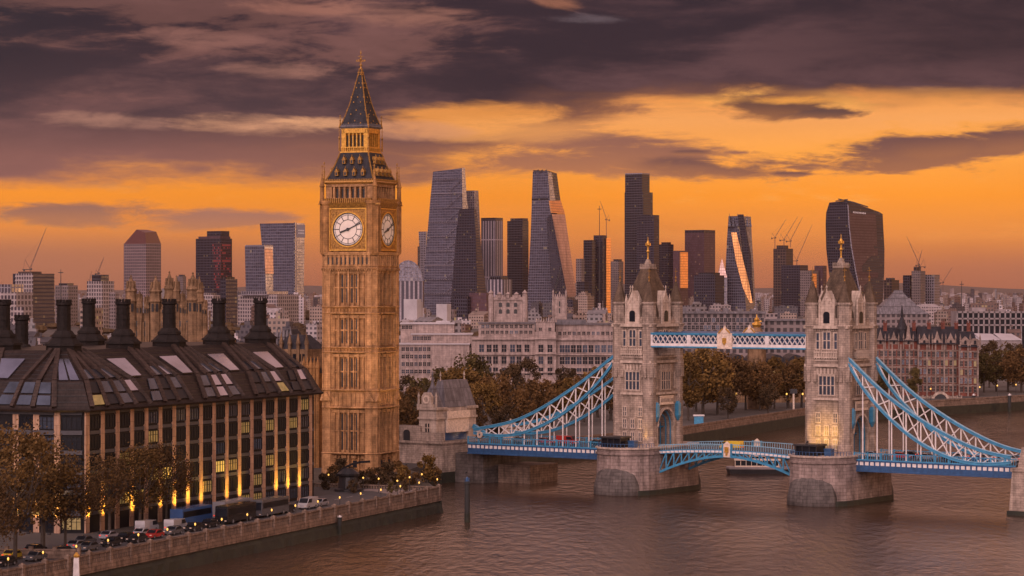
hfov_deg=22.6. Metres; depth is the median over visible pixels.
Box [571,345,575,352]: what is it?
window
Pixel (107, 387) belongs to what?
roof window
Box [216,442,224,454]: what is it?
window
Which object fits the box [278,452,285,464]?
window
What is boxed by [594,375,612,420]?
tree
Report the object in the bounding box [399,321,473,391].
office range
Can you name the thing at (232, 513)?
parked bus
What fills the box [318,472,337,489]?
shrub
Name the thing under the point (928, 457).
parked car
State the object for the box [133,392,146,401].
roof window
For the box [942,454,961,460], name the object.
parked car
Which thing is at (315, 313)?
city building
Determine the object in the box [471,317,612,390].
government building
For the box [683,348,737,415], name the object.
tree
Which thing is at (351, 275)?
slit window
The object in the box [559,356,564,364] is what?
window
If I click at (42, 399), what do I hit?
roof window
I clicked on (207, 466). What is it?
window
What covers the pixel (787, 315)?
city building
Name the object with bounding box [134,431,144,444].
window
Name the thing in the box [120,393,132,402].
roof window
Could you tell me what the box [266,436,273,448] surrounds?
window
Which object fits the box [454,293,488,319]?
office tower
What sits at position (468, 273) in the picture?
office tower
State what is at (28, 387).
roof window
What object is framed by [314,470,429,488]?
lawn
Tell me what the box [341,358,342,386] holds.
slit window
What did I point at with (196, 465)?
window
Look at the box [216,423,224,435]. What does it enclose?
window
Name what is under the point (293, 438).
window
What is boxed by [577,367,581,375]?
window
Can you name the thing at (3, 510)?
tree
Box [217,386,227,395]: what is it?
roof window
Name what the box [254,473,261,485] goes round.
window
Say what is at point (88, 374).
roof window
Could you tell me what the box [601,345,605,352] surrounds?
window
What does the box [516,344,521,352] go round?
window
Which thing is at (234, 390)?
roof window
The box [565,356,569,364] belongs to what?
window
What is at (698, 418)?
kiosk
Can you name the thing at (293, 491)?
window
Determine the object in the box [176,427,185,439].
window
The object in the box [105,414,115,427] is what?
window
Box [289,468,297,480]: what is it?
window
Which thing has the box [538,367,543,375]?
window
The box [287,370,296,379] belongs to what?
roof window
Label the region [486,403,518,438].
tree
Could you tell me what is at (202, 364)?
roof window
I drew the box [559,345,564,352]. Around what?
window
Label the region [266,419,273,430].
window
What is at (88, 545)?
parked car
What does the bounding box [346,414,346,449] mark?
slit window
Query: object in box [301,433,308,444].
window
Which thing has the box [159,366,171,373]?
roof window
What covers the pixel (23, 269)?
tower crane
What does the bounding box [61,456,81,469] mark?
window
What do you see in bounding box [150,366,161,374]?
roof window
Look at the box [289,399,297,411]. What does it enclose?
window
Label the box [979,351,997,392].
tree
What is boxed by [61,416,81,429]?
window
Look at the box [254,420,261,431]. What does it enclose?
window
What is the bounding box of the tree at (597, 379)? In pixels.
[581,366,611,417]
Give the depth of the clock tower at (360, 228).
586.06 m
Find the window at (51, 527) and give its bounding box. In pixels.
[39,517,53,529]
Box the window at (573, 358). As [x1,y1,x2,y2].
[571,356,575,364]
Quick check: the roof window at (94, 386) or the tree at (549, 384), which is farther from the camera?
the tree at (549, 384)
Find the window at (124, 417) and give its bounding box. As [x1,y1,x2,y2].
[120,413,129,426]
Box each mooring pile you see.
[337,515,341,534]
[464,477,469,521]
[1008,394,1011,411]
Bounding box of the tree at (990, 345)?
[979,339,1001,387]
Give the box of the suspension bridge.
[399,238,1023,515]
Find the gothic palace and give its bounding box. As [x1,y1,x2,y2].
[124,271,235,341]
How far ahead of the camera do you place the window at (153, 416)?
462.97 m
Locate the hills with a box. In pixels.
[54,283,1023,294]
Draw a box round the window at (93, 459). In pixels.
[90,455,100,468]
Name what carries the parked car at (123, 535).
on the road
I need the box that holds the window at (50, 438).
[39,436,53,448]
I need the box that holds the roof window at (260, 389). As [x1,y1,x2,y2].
[255,384,265,392]
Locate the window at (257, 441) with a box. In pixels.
[254,438,261,449]
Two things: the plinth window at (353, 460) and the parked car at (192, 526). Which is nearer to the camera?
the parked car at (192, 526)
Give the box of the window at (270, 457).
[266,454,273,466]
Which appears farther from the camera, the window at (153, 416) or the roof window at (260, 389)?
the roof window at (260, 389)
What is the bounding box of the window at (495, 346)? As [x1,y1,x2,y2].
[493,344,497,352]
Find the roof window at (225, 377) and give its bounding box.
[221,374,232,383]
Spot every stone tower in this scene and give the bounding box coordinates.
[488,290,527,321]
[552,290,566,321]
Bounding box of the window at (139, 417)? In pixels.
[134,412,144,424]
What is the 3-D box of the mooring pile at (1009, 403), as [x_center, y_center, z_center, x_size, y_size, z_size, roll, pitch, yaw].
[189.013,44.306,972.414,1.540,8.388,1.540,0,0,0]
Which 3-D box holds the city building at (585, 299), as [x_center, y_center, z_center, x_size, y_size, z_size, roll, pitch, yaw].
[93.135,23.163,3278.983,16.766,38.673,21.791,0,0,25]
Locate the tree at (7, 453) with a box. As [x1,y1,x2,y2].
[0,419,59,563]
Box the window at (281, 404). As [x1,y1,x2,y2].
[278,400,285,412]
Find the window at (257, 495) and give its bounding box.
[254,492,261,498]
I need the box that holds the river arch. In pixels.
[920,392,961,398]
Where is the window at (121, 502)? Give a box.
[120,492,129,504]
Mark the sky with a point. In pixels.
(180, 121)
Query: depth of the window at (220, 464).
484.36 m
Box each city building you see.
[10,321,14,332]
[14,331,39,341]
[28,318,37,330]
[28,338,41,345]
[33,333,51,344]
[79,298,82,312]
[80,300,102,335]
[208,311,210,329]
[236,321,252,341]
[251,304,276,323]
[266,307,287,317]
[268,307,290,334]
[282,321,300,333]
[294,292,304,323]
[306,321,321,343]
[309,305,321,323]
[402,318,413,321]
[415,314,442,321]
[425,307,429,316]
[452,317,461,332]
[458,317,470,323]
[461,324,470,331]
[468,309,487,327]
[528,308,540,329]
[531,301,542,316]
[542,302,551,316]
[567,303,572,313]
[567,314,572,318]
[573,311,584,318]
[575,291,593,320]
[587,307,606,322]
[594,303,606,309]
[597,310,611,322]
[608,313,611,320]
[683,302,706,310]
[688,296,693,304]
[709,303,730,310]
[765,311,776,318]
[772,305,797,318]
[780,311,796,318]
[917,302,941,323]
[934,310,947,325]
[936,309,950,323]
[939,318,948,325]
[944,308,956,310]
[950,302,964,310]
[970,302,994,310]
[987,301,998,310]
[1006,325,1021,338]
[1019,300,1023,310]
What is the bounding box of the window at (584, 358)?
[582,356,587,364]
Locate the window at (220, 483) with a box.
[216,478,224,490]
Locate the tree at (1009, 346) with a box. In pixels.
[1000,341,1023,386]
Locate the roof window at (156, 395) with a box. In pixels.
[151,391,161,400]
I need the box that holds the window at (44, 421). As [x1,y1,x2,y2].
[39,416,53,429]
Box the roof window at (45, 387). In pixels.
[39,382,50,393]
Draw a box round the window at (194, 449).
[190,444,198,457]
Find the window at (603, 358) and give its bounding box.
[601,356,605,363]
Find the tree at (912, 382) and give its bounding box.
[905,367,922,397]
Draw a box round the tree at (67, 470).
[4,430,90,546]
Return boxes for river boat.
[726,455,789,473]
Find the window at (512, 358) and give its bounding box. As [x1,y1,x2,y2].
[510,356,514,363]
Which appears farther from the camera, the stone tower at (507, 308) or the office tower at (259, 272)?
the office tower at (259, 272)
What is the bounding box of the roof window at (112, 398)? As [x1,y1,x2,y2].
[106,394,118,403]
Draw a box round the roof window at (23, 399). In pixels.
[16,395,31,404]
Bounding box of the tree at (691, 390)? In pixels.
[683,354,706,420]
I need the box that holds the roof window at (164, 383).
[159,378,169,388]
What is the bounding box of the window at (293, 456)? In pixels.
[289,451,297,463]
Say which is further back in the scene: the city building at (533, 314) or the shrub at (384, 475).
the city building at (533, 314)
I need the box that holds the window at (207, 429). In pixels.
[203,425,211,437]
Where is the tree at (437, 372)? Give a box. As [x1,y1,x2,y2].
[429,366,445,382]
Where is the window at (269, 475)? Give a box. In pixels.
[266,471,273,483]
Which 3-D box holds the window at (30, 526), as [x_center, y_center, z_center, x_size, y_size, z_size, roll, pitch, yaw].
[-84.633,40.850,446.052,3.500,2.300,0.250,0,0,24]
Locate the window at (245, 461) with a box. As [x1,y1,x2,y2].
[241,457,249,469]
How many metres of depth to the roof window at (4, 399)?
447.14 m
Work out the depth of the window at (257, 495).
497.18 m
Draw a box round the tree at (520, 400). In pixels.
[507,386,536,430]
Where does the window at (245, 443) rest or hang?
in the office building at (227, 412)
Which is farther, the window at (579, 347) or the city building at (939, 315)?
the city building at (939, 315)
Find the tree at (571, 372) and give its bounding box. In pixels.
[550,365,576,414]
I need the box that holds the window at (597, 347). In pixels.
[595,345,599,352]
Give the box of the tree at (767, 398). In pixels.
[757,382,780,412]
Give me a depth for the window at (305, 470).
514.46 m
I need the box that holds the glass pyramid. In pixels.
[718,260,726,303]
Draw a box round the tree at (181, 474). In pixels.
[141,440,196,518]
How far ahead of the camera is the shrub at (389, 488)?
529.73 m
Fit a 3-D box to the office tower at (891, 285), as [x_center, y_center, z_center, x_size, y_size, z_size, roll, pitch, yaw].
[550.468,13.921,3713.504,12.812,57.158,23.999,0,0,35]
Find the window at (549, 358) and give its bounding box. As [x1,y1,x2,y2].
[547,356,552,364]
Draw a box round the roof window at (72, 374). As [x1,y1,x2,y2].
[64,359,78,379]
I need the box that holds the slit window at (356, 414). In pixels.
[356,414,356,449]
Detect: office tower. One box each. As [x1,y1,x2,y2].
[0,284,32,324]
[13,271,53,329]
[55,283,77,326]
[87,275,118,327]
[124,230,160,301]
[177,275,185,297]
[196,231,231,294]
[204,293,219,317]
[220,277,236,326]
[238,291,298,324]
[245,245,273,290]
[260,222,304,296]
[404,299,422,321]
[418,231,427,280]
[423,168,480,314]
[436,304,456,321]
[451,209,485,308]
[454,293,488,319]
[481,218,502,292]
[487,276,511,296]
[507,218,528,296]
[528,169,575,309]
[567,298,577,313]
[576,259,588,295]
[583,235,610,312]
[611,259,622,298]
[625,173,658,297]
[659,242,673,297]
[673,251,687,304]
[685,230,714,297]
[694,273,723,310]
[725,214,754,310]
[773,245,807,315]
[800,266,826,316]
[826,198,884,305]
[884,278,898,299]
[903,267,939,305]
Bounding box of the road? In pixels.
[0,491,386,568]
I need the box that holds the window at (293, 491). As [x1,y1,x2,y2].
[289,487,297,498]
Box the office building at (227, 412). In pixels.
[0,298,323,534]
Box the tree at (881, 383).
[877,368,895,397]
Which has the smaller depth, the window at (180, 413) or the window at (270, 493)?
the window at (180, 413)
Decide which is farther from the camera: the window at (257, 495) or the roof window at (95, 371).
the window at (257, 495)
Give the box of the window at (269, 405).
[266,401,273,413]
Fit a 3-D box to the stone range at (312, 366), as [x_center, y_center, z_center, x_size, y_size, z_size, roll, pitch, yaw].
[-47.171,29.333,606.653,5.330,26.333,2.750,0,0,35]
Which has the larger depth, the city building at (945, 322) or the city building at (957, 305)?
the city building at (957, 305)
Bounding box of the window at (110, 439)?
[105,434,115,447]
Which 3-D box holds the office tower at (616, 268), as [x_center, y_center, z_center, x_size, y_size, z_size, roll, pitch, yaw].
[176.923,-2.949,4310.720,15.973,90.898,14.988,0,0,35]
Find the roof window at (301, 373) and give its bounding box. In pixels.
[297,369,306,378]
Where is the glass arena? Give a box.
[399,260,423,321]
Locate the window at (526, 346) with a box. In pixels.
[524,344,529,352]
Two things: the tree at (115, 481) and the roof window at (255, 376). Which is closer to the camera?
the tree at (115, 481)
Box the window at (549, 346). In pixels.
[547,344,552,352]
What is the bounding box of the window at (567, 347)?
[565,345,569,352]
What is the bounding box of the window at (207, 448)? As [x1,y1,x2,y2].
[203,443,211,455]
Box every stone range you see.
[275,328,301,344]
[278,333,321,368]
[302,356,321,467]
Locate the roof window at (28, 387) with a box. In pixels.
[21,382,35,392]
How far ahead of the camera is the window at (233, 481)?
488.99 m
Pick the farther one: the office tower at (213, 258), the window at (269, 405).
the office tower at (213, 258)
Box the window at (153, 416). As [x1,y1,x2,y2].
[148,411,158,423]
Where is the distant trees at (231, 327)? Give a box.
[36,310,950,339]
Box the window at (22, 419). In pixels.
[19,415,32,428]
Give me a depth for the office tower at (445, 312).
1902.88 m
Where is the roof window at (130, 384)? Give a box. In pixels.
[125,380,137,390]
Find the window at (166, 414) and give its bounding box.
[162,409,171,422]
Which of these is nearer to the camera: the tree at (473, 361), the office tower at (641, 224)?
the tree at (473, 361)
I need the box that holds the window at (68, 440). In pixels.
[61,436,81,449]
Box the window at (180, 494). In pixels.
[176,483,185,496]
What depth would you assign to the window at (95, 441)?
446.10 m
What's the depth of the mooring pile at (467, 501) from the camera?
513.44 m
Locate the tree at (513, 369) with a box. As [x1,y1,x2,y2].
[496,362,524,416]
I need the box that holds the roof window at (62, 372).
[58,359,67,379]
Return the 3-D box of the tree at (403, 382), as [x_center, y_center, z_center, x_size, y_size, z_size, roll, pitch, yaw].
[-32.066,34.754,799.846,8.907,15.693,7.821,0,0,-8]
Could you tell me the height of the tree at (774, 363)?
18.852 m
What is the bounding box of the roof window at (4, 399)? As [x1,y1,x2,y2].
[0,395,12,404]
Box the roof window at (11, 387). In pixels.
[3,382,18,392]
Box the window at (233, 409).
[229,404,237,416]
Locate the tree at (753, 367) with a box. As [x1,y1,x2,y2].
[736,358,763,409]
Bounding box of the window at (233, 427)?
[229,422,237,434]
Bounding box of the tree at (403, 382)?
[399,374,420,399]
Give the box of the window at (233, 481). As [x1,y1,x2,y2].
[229,476,237,488]
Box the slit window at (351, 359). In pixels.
[351,359,352,386]
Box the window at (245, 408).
[241,403,249,415]
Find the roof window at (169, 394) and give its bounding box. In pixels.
[164,390,175,399]
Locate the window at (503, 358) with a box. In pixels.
[501,356,506,363]
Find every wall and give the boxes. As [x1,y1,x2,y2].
[0,483,442,575]
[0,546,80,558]
[521,395,1023,461]
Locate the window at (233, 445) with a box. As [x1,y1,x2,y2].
[229,440,237,452]
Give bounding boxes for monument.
[334,460,369,491]
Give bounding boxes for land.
[0,290,1023,575]
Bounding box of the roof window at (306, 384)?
[302,381,311,388]
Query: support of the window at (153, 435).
in the office building at (227, 412)
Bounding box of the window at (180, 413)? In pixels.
[176,408,185,421]
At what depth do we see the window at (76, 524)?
443.39 m
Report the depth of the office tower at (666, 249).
4204.74 m
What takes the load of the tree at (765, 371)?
on the land
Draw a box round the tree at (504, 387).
[479,372,514,415]
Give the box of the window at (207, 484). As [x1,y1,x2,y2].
[203,480,211,492]
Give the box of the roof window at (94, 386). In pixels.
[90,382,100,392]
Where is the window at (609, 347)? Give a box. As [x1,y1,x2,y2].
[607,345,612,352]
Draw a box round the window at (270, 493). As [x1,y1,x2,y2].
[266,490,273,496]
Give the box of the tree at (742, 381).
[727,355,753,412]
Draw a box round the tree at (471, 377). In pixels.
[434,365,483,398]
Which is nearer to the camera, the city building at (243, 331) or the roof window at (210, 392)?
the roof window at (210, 392)
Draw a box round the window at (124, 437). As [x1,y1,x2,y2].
[120,432,129,445]
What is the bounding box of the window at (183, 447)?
[176,446,185,458]
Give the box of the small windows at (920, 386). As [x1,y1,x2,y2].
[915,385,976,392]
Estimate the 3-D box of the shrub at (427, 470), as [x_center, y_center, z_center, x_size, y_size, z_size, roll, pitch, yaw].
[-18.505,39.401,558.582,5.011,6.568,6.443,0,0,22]
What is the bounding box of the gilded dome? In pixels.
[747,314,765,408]
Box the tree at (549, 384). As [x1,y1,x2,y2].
[537,377,567,425]
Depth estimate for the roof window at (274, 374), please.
505.38 m
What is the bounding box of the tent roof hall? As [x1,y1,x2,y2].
[877,290,928,326]
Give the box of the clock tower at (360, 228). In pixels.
[318,51,402,474]
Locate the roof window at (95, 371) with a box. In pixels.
[92,369,104,377]
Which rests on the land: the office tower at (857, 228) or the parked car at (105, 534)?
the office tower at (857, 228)
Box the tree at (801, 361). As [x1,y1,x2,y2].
[783,356,804,407]
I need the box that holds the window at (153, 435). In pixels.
[148,430,158,442]
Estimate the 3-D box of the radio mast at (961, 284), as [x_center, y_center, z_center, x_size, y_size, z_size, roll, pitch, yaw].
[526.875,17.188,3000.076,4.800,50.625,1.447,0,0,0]
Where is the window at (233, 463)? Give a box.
[229,458,237,470]
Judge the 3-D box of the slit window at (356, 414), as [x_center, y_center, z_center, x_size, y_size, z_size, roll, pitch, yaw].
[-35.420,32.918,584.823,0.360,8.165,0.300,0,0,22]
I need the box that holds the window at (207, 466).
[203,461,211,474]
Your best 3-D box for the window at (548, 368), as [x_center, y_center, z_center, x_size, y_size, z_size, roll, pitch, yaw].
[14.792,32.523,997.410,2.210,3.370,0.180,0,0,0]
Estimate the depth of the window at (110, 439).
450.37 m
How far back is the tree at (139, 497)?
446.59 m
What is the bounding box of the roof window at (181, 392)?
[177,389,188,398]
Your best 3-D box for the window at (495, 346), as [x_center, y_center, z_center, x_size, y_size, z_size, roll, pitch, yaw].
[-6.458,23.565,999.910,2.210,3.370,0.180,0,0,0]
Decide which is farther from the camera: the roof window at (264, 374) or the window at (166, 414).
the roof window at (264, 374)
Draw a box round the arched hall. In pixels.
[724,353,804,402]
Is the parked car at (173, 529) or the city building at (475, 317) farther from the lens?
the city building at (475, 317)
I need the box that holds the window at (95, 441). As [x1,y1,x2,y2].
[90,435,100,448]
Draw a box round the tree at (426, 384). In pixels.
[406,376,435,414]
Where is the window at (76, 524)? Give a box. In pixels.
[61,517,81,530]
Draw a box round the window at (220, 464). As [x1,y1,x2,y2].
[216,460,224,472]
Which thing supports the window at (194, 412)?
in the office building at (227, 412)
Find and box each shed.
[974,333,999,357]
[993,333,1021,355]
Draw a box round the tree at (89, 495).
[25,463,101,545]
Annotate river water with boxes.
[154,410,1023,575]
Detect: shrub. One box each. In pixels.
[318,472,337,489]
[326,464,338,485]
[333,457,353,479]
[346,479,357,492]
[357,470,373,487]
[365,467,385,484]
[376,460,395,484]
[386,481,399,492]
[388,460,406,484]
[395,464,410,483]
[401,479,409,491]
[406,471,420,484]
[417,453,437,482]
[429,467,441,484]
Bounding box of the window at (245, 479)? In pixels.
[241,475,249,487]
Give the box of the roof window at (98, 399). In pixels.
[92,395,104,404]
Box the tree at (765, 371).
[735,359,785,410]
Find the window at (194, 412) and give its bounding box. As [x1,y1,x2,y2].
[190,407,198,419]
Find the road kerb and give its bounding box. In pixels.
[2,496,386,570]
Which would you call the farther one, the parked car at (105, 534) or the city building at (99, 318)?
the city building at (99, 318)
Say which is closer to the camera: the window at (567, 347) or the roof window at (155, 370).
the roof window at (155, 370)
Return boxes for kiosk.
[693,414,703,423]
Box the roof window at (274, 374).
[270,371,281,380]
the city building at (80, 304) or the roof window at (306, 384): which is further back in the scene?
the city building at (80, 304)
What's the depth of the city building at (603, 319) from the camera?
1632.92 m
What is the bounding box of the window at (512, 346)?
[510,344,514,352]
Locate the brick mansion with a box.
[877,307,980,395]
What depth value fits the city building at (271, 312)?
2265.24 m
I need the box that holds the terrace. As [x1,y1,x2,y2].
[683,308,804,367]
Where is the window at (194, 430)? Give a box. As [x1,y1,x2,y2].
[190,426,198,438]
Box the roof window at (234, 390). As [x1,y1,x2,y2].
[228,386,240,394]
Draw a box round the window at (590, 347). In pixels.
[588,345,593,352]
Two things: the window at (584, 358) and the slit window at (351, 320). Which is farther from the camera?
the window at (584, 358)
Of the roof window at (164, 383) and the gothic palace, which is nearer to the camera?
the roof window at (164, 383)
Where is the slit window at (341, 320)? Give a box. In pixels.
[341,320,342,342]
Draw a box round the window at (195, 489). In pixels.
[190,481,198,494]
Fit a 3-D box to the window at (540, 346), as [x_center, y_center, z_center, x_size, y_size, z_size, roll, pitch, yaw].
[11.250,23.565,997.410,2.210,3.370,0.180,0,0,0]
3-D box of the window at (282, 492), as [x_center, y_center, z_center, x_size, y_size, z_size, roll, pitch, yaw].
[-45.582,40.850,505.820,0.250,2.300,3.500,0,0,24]
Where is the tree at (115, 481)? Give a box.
[82,453,134,529]
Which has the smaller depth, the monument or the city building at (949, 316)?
the monument
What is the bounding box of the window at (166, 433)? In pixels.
[162,428,171,441]
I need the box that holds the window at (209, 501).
[203,499,211,503]
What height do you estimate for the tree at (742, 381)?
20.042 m
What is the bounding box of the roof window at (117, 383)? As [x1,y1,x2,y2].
[113,380,125,391]
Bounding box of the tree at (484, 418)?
[473,397,487,436]
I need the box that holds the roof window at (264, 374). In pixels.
[261,372,270,381]
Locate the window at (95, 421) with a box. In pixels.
[90,415,100,428]
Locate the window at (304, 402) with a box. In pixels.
[301,398,308,409]
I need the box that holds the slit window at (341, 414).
[341,414,342,449]
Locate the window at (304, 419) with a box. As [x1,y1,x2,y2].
[301,416,308,427]
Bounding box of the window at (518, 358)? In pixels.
[516,356,521,363]
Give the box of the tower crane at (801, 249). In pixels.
[790,226,811,264]
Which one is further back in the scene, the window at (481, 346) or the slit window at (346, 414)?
the window at (481, 346)
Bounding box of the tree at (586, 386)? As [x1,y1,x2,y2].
[574,372,599,421]
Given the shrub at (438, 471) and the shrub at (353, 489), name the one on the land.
the shrub at (438, 471)
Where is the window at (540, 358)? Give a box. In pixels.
[538,356,543,364]
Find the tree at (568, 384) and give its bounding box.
[553,376,587,420]
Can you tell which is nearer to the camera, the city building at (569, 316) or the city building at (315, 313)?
the city building at (569, 316)
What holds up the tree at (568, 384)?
on the land
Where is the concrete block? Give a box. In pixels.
[951,308,1023,348]
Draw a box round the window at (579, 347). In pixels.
[577,345,581,352]
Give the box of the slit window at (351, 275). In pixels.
[351,275,352,301]
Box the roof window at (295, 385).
[291,381,300,389]
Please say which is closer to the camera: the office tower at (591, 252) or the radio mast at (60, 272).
the radio mast at (60, 272)
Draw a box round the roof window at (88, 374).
[84,369,93,378]
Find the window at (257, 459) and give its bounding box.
[254,455,261,467]
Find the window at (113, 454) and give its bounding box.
[105,453,115,466]
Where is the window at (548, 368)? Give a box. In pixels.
[547,367,552,375]
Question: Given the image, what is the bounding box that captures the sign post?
[790,389,796,408]
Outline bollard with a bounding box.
[73,552,79,575]
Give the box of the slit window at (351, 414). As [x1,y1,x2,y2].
[351,414,352,449]
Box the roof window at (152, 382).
[148,378,158,388]
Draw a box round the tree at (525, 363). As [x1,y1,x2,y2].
[508,357,541,394]
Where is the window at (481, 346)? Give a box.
[479,344,483,352]
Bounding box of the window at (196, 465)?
[190,463,198,475]
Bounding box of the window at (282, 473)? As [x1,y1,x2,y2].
[278,470,285,482]
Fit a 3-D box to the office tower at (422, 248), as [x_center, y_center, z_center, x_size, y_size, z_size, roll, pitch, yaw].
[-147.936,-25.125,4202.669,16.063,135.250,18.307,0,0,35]
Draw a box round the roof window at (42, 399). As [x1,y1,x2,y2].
[36,395,50,404]
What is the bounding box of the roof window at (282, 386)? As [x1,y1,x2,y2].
[277,382,288,390]
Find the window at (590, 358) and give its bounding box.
[588,356,593,364]
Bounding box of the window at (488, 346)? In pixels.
[486,344,491,352]
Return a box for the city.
[54,288,1023,312]
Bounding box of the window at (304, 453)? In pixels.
[301,450,308,461]
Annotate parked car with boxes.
[0,555,17,566]
[1,549,21,556]
[23,543,46,548]
[23,550,47,561]
[57,545,71,548]
[67,539,83,547]
[76,535,96,541]
[80,541,99,550]
[99,530,118,539]
[100,536,122,546]
[118,531,132,541]
[126,533,147,542]
[133,528,148,532]
[145,529,164,538]
[163,525,183,534]
[183,522,203,531]
[201,518,218,527]
[280,504,294,512]
[318,498,328,506]
[514,436,529,442]
[539,437,554,443]
[592,440,600,445]
[864,451,883,457]
[892,452,911,458]
[904,451,917,457]
[916,453,937,460]
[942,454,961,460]
[954,453,969,459]
[967,455,989,461]
[1012,455,1019,461]
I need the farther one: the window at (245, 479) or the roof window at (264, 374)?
the roof window at (264, 374)
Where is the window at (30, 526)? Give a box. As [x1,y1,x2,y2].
[19,516,32,528]
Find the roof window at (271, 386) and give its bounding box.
[266,383,276,391]
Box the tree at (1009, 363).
[998,346,1023,392]
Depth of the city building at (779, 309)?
2886.82 m
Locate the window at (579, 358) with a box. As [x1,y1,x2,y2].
[576,356,581,364]
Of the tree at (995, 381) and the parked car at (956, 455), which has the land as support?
the tree at (995, 381)
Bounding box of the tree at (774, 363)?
[767,356,785,408]
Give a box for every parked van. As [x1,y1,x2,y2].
[135,519,158,529]
[164,518,186,529]
[298,496,317,509]
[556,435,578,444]
[720,441,743,447]
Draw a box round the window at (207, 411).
[203,406,211,418]
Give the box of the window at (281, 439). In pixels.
[278,435,285,447]
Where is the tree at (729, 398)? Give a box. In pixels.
[716,386,738,418]
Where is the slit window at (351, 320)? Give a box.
[351,320,352,342]
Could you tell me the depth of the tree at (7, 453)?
394.55 m
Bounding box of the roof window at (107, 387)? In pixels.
[101,381,113,391]
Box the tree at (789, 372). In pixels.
[774,359,804,407]
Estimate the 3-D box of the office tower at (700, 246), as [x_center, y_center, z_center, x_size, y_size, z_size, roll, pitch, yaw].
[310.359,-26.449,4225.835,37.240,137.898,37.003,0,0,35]
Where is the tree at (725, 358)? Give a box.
[703,351,736,414]
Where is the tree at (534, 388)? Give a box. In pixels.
[508,377,561,425]
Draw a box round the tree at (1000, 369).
[994,349,1019,391]
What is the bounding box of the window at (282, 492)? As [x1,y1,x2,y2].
[278,488,285,495]
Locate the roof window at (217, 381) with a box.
[211,375,221,384]
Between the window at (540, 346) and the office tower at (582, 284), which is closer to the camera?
the window at (540, 346)
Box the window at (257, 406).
[254,402,261,414]
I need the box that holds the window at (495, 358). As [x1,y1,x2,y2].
[493,356,497,363]
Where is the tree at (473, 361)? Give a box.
[441,351,494,382]
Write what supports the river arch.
on the land
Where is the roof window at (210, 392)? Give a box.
[205,387,215,396]
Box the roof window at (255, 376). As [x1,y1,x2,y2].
[251,372,260,381]
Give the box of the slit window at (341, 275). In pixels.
[341,275,342,301]
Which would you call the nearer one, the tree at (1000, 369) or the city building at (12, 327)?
the tree at (1000, 369)
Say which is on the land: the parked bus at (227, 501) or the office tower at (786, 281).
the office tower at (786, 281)
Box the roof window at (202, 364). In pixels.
[201,363,212,371]
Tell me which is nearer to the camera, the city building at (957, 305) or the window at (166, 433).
the window at (166, 433)
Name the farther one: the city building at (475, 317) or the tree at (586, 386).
the city building at (475, 317)
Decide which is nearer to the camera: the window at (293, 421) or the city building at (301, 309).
the window at (293, 421)
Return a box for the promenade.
[17,489,417,572]
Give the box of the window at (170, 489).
[162,486,171,498]
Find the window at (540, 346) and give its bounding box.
[538,344,543,352]
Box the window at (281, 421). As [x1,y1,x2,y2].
[278,418,285,429]
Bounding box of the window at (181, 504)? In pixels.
[176,503,185,507]
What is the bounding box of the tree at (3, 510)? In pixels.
[0,472,23,546]
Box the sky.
[0,0,1023,289]
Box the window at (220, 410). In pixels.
[216,405,224,417]
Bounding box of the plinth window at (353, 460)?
[352,459,357,468]
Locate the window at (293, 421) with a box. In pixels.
[289,417,297,428]
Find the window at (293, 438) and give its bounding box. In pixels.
[289,434,297,445]
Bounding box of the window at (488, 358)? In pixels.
[486,356,491,363]
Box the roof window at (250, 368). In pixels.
[242,361,253,369]
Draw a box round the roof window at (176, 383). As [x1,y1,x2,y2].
[170,377,181,387]
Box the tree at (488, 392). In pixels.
[469,379,503,436]
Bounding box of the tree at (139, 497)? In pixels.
[111,440,170,519]
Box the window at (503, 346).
[501,344,506,352]
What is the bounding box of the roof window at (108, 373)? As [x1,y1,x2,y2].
[102,369,114,377]
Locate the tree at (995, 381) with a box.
[985,348,1007,391]
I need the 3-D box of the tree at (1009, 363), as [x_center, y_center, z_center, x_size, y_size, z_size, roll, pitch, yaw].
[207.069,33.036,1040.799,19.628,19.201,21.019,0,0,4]
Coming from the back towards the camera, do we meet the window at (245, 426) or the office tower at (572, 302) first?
the office tower at (572, 302)
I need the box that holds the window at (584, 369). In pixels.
[582,367,587,374]
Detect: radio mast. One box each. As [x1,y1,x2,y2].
[58,270,62,298]
[599,206,599,302]
[959,281,963,310]
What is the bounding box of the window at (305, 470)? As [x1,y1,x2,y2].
[301,467,308,478]
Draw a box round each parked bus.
[170,504,212,523]
[213,497,252,517]
[215,501,255,523]
[250,495,288,516]
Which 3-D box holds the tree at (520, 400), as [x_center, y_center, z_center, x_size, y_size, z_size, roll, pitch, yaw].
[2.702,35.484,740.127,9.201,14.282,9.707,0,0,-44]
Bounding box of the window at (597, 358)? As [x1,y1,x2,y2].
[595,356,599,364]
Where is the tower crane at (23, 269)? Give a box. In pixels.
[22,229,45,272]
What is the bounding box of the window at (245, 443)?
[241,439,249,451]
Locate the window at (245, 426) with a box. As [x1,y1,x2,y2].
[241,421,249,433]
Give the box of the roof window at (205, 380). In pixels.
[200,375,210,385]
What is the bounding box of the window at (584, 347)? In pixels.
[582,345,587,352]
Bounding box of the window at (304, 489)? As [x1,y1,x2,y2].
[301,485,308,497]
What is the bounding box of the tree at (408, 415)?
[399,386,425,424]

